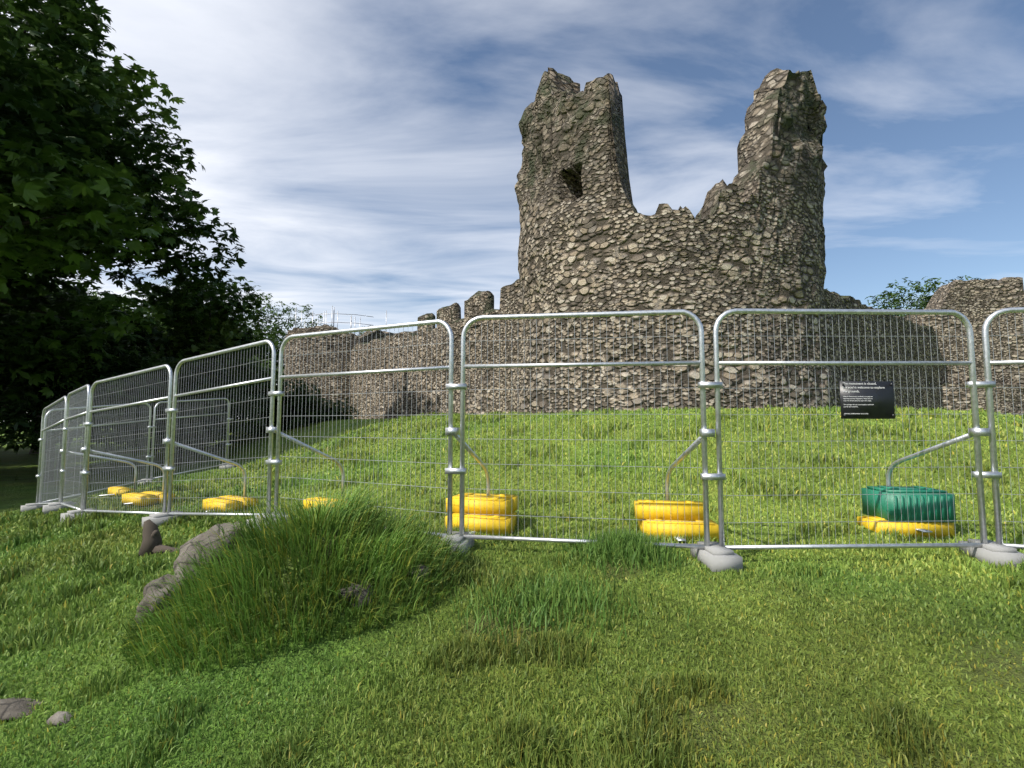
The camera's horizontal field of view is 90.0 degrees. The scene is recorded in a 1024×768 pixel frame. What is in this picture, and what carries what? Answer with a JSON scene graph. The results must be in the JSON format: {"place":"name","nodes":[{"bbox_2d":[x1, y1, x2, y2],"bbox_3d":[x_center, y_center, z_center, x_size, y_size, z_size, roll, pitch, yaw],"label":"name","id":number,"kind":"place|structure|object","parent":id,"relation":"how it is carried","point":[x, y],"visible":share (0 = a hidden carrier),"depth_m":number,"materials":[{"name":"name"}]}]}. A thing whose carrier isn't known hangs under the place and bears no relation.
{"place":"outdoors","nodes":[
{"label":"outdoors","id":0,"kind":"place"},
{"bbox_2d":[0,354,152,468],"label":"shrub leaves","id":1,"kind":"object","parent":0,"point":[91,438],"depth_m":23.49,"materials":[{"name":"green plant"}]},
{"bbox_2d":[3,274,163,453],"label":"tree leaves","id":2,"kind":"object","parent":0,"point":[92,298],"depth_m":35.28,"materials":[{"name":"green plant"}]},
{"bbox_2d":[0,316,172,482],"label":"shrub leaves","id":3,"kind":"object","parent":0,"point":[105,367],"depth_m":18.46,"materials":[{"name":"green plant"}]},
{"bbox_2d":[90,290,160,441],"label":"tree leaves","id":4,"kind":"object","parent":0,"point":[122,303],"depth_m":58.16,"materials":[{"name":"green plant"}]},
{"bbox_2d":[230,293,331,407],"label":"tree leaves","id":5,"kind":"object","parent":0,"point":[280,332],"depth_m":57.98,"materials":[{"name":"green plant"}]},
{"bbox_2d":[283,324,393,414],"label":"stone wall","id":6,"kind":"structure","parent":0,"point":[336,360],"depth_m":37.16,"materials":[{"name":"grey stone"}]},
{"bbox_2d":[295,306,386,333],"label":"scaffold rods","id":7,"kind":"object","parent":6,"relation":"attached to","point":[333,322],"visible":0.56,"depth_m":38.79,"materials":[{"name":"silver metal"}]},
{"bbox_2d":[348,304,521,418],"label":"castle wall","id":8,"kind":"structure","parent":0,"point":[433,353],"depth_m":27.07,"materials":[{"name":"grey stone"}]},
{"bbox_2d":[414,279,521,335],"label":"castle parapet","id":9,"kind":"structure","parent":8,"relation":"attached to","point":[478,303],"depth_m":24.18,"materials":[{"name":"grey stone"}]},
{"bbox_2d":[0,404,1023,767],"bbox_3d":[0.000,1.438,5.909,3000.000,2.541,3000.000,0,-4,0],"label":"ground","id":10,"kind":"structure","parent":0,"point":[18,480],"depth_m":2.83,"materials":[{"name":"green plant"}]},
{"bbox_2d":[0,697,43,721],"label":"flat stone","id":11,"kind":"object","parent":10,"relation":"on","point":[11,707],"visible":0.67,"depth_m":2.48,"materials":[{"name":"grey stone"}]},
{"bbox_2d":[0,286,107,420],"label":"tree leaves","id":12,"kind":"object","parent":10,"relation":"on","point":[18,322],"visible":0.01,"depth_m":27.22,"materials":[{"name":"green plant"}]},
{"bbox_2d":[47,711,73,724],"bbox_3d":[-2.096,1.561,2.388,0.128,0.047,0.094,-1,-5,18],"label":"flat stone","id":13,"kind":"object","parent":10,"relation":"on","point":[56,718],"visible":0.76,"depth_m":2.37,"materials":[{"name":"grey stone"}]},
{"bbox_2d":[0,0,246,404],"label":"chestnut tree","id":14,"kind":"object","parent":10,"relation":"on","point":[81,176],"depth_m":17.16,"materials":[{"name":"green plant"}]},
{"bbox_2d":[93,277,180,326],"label":"tree leaves","id":15,"kind":"object","parent":10,"relation":"on","point":[143,297],"depth_m":46.97,"materials":[{"name":"green plant"}]},
{"bbox_2d":[134,574,179,625],"bbox_3d":[-2.154,1.389,3.213,0.307,0.359,0.370,0,-4,0],"label":"hump rock","id":16,"kind":"object","parent":10,"relation":"on","point":[146,591],"visible":0.28,"depth_m":3.11,"materials":[{"name":"grey stone"}]},
{"bbox_2d":[138,519,179,556],"bbox_3d":[-3.123,1.431,4.759,0.650,0.336,0.194,0,-4,0],"label":"rock","id":17,"kind":"object","parent":10,"relation":"on","point":[151,540],"visible":0.75,"depth_m":4.70,"materials":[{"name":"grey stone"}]},
{"bbox_2d":[92,347,266,465],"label":"shrub leaves","id":18,"kind":"object","parent":10,"relation":"on","point":[162,407],"depth_m":21.78,"materials":[{"name":"green plant"}]},
{"bbox_2d":[103,275,285,456],"bbox_3d":[-16.817,-0.926,27.258,8.029,10.030,8.764,0,-4,0],"label":"tree","id":19,"kind":"object","parent":10,"relation":"on","point":[228,334],"depth_m":26.31,"materials":[{"name":"green plant"}]},
{"bbox_2d":[105,320,283,407],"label":"tree leaves","id":20,"kind":"object","parent":10,"relation":"on","point":[263,364],"visible":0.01,"depth_m":42.46,"materials":[{"name":"green plant"}]},
{"bbox_2d":[136,349,282,437],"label":"shrub leaves","id":21,"kind":"object","parent":10,"relation":"on","point":[254,365],"depth_m":31.33,"materials":[{"name":"green plant"}]},
{"bbox_2d":[173,521,249,586],"bbox_3d":[-1.963,1.255,3.531,0.662,0.592,0.571,4,-6,-40],"label":"hump rock","id":22,"kind":"object","parent":10,"relation":"on","point":[188,546],"visible":0.3,"depth_m":3.34,"materials":[{"name":"grey stone"}]},
{"bbox_2d":[108,474,474,674],"bbox_3d":[-1.385,1.107,3.478,1.957,0.940,2.179,-3,-5,35],"label":"grass clump","id":23,"kind":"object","parent":10,"relation":"on","point":[309,523],"depth_m":3.10,"materials":[{"name":"green plant"}]},
{"bbox_2d":[237,379,360,437],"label":"shrub leaves","id":24,"kind":"object","parent":10,"relation":"on","point":[315,414],"depth_m":29.29,"materials":[{"name":"green plant"}]},
{"bbox_2d":[338,581,375,606],"bbox_3d":[-0.967,1.312,3.158,0.293,0.167,0.216,0,-4,0],"label":"hump rock","id":25,"kind":"object","parent":10,"relation":"on","point":[361,597],"visible":0.33,"depth_m":3.08,"materials":[{"name":"grey stone"}]},
{"bbox_2d":[407,564,430,580],"bbox_3d":[-0.637,1.274,3.412,0.180,0.143,0.161,-4,-6,42],"label":"hump rock","id":26,"kind":"object","parent":10,"relation":"on","point":[420,567],"visible":0.2,"depth_m":3.38,"materials":[{"name":"grey stone"}]},
{"bbox_2d":[20,463,1023,571],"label":"fence feet","id":27,"kind":"object","parent":10,"relation":"on","point":[714,556],"visible":0.59,"depth_m":3.88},
{"bbox_2d":[36,307,1023,549],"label":"fence frames","id":28,"kind":"structure","parent":10,"relation":"on","point":[973,385],"depth_m":4.13,"materials":[{"name":"silver metal"}]},
{"bbox_2d":[60,427,989,541],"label":"fence stabilisers","id":29,"kind":"object","parent":28,"relation":"attached to","point":[455,432],"visible":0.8,"depth_m":4.97,"materials":[{"name":"silver metal"}]},
{"bbox_2d":[839,381,894,418],"bbox_3d":[2.738,0.123,3.947,0.420,0.290,0.030,0,-4,-2],"label":"sign board","id":30,"kind":"object","parent":28,"relation":"attached to","point":[882,401],"visible":1,"depth_m":3.94,"materials":[{"name":"grey metal"}]},
{"bbox_2d":[843,382,884,413],"bbox_3d":[2.712,0.110,3.942,0.328,0.246,0.001,0,-4,-2],"label":"sign text","id":31,"kind":"object","parent":30,"relation":"attached to","point":[858,396],"visible":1,"depth_m":3.94,"materials":[{"name":"white paint"}]},
{"bbox_2d":[38,312,1023,544],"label":"fence","id":32,"kind":"object","parent":10,"relation":"on","point":[327,458],"visible":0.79,"depth_m":4.28,"materials":[{"name":"silver metal"}]},
{"bbox_2d":[108,486,954,540],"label":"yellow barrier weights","id":33,"kind":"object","parent":10,"relation":"on","point":[647,512],"depth_m":4.75,"materials":[{"name":"yellow plastic"}]},
{"bbox_2d":[861,486,955,521],"bbox_3d":[3.671,1.102,4.765,0.560,0.284,0.424,0,-4,4],"label":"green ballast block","id":34,"kind":"object","parent":33,"relation":"on","point":[901,507],"depth_m":4.57,"materials":[{"name":"teal plastic"}]},
{"bbox_2d":[411,527,701,696],"bbox_3d":[0.499,1.289,3.386,2.408,0.452,1.447,4,-6,-45],"label":"grass tuft","id":35,"kind":"object","parent":10,"relation":"on","point":[620,545],"visible":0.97,"depth_m":3.20,"materials":[{"name":"green plant"}]},
{"bbox_2d":[824,289,944,409],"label":"castle wall","id":36,"kind":"structure","parent":10,"relation":"on","point":[834,300],"depth_m":26.33,"materials":[{"name":"grey stone"}]},
{"bbox_2d":[865,290,931,316],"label":"tree leaves","id":37,"kind":"object","parent":10,"relation":"on","point":[921,305],"visible":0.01,"depth_m":51.16,"materials":[{"name":"green plant"}]},
{"bbox_2d":[871,275,982,315],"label":"tree leaves","id":38,"kind":"object","parent":10,"relation":"on","point":[926,285],"depth_m":53.99,"materials":[{"name":"green plant"}]},
{"bbox_2d":[903,277,1023,384],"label":"stone wall","id":39,"kind":"structure","parent":10,"relation":"on","point":[976,303],"depth_m":31.83,"materials":[{"name":"grey stone"}]},
{"bbox_2d":[0,0,1023,422],"label":"sky","id":40,"kind":"structure","parent":0,"point":[363,157],"materials":[{"name":"blue"}]},
{"bbox_2d":[510,67,839,413],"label":"castle tower","id":41,"kind":"structure","parent":0,"point":[750,236],"depth_m":13.31,"materials":[{"name":"grey stone"}]},
{"bbox_2d":[940,382,1023,415],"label":"wall","id":42,"kind":"structure","parent":0,"point":[1008,402],"depth_m":30.42,"materials":[{"name":"grey stone"}]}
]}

